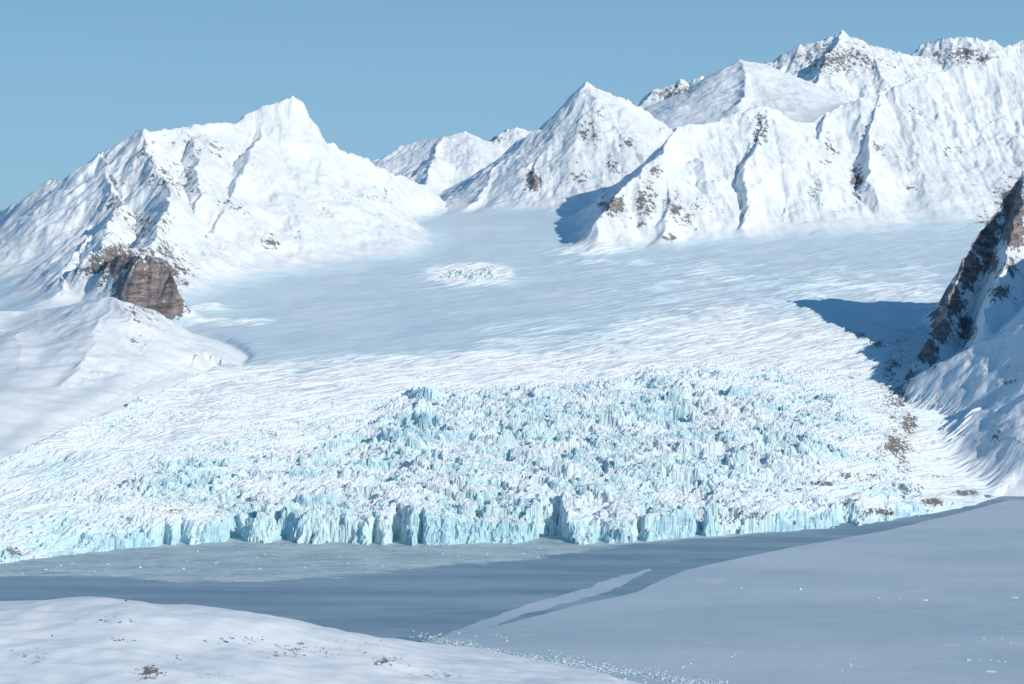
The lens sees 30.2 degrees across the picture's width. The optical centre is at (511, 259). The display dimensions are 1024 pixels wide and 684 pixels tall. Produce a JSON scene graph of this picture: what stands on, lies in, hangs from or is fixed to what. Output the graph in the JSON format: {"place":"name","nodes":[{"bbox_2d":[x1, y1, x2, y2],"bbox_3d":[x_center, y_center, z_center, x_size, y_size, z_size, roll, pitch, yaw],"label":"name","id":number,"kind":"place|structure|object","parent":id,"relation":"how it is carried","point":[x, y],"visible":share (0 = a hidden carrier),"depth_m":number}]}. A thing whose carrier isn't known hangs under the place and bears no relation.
{"place":"outdoors","nodes":[
{"label":"outdoors","id":0,"kind":"place"},
{"bbox_2d":[0,297,247,449],"bbox_3d":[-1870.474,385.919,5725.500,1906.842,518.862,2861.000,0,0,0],"label":"snow hill","id":1,"kind":"structure","parent":0,"point":[63,367],"depth_m":6042.52},
{"bbox_2d":[0,96,447,323],"bbox_3d":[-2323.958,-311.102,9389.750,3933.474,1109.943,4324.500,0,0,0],"label":"mountain","id":2,"kind":"structure","parent":0,"point":[165,222],"depth_m":8964.30},
{"bbox_2d":[0,597,642,683],"bbox_3d":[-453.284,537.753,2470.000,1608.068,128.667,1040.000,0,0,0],"label":"snow hill","id":3,"kind":"structure","parent":0,"point":[98,640],"depth_m":2542.78},
{"bbox_2d":[0,533,752,581],"bbox_3d":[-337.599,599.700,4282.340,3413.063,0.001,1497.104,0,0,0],"label":"brash ice","id":4,"kind":"structure","parent":0,"point":[235,559],"depth_m":3817.19},
{"bbox_2d":[371,127,532,194],"bbox_3d":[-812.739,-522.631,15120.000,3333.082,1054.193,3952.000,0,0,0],"label":"mountain","id":5,"kind":"structure","parent":0,"point":[438,166],"depth_m":14210.17},
{"bbox_2d":[0,212,995,563],"bbox_3d":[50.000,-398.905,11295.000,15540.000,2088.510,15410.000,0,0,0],"label":"glacier","id":6,"kind":"object","parent":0,"point":[496,378],"visible":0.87,"depth_m":5493.99},
{"bbox_2d":[0,496,1023,641],"bbox_3d":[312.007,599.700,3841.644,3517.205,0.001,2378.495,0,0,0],"label":"dark ice","id":7,"kind":"structure","parent":0,"point":[436,600],"depth_m":3489.84},
{"bbox_2d":[0,0,1023,210],"label":"sky","id":8,"kind":"structure","parent":0,"point":[78,78]},
{"bbox_2d":[440,82,672,213],"bbox_3d":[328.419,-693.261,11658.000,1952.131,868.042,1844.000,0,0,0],"label":"mountain","id":9,"kind":"structure","parent":0,"point":[585,145],"depth_m":11487.48},
{"bbox_2d":[439,59,851,196],"bbox_3d":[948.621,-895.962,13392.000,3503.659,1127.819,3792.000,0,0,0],"label":"mountain","id":10,"kind":"structure","parent":0,"point":[739,86],"depth_m":13339.08},
{"bbox_2d":[635,75,703,107],"bbox_3d":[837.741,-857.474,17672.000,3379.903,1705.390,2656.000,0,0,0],"label":"mountain","id":11,"kind":"structure","parent":0,"point":[655,96],"depth_m":17443.66},
{"bbox_2d":[426,499,1023,683],"bbox_3d":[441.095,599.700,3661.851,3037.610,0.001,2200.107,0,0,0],"label":"snowy ice","id":12,"kind":"structure","parent":0,"point":[768,622],"depth_m":3187.22},
{"bbox_2d":[410,632,727,683],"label":"ice rubble","id":13,"kind":"object","parent":12,"relation":"on","point":[603,666],"visible":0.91,"depth_m":2799.49},
{"bbox_2d":[562,40,1023,249],"bbox_3d":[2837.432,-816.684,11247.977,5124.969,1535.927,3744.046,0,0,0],"label":"mountain","id":14,"kind":"structure","parent":0,"point":[943,148],"depth_m":10612.79},
{"bbox_2d":[760,30,942,100],"bbox_3d":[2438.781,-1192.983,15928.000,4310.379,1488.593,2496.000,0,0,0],"label":"mountain","id":15,"kind":"structure","parent":0,"point":[842,63],"depth_m":15753.55},
{"bbox_2d":[910,37,1002,70],"bbox_3d":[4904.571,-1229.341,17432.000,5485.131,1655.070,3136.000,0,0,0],"label":"mountain","id":16,"kind":"structure","parent":0,"point":[943,54],"depth_m":17353.71},
{"bbox_2d":[900,171,1023,496],"bbox_3d":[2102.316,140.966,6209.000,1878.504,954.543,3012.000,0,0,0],"label":"mountain","id":17,"kind":"structure","parent":0,"point":[965,375],"depth_m":5722.23}
]}

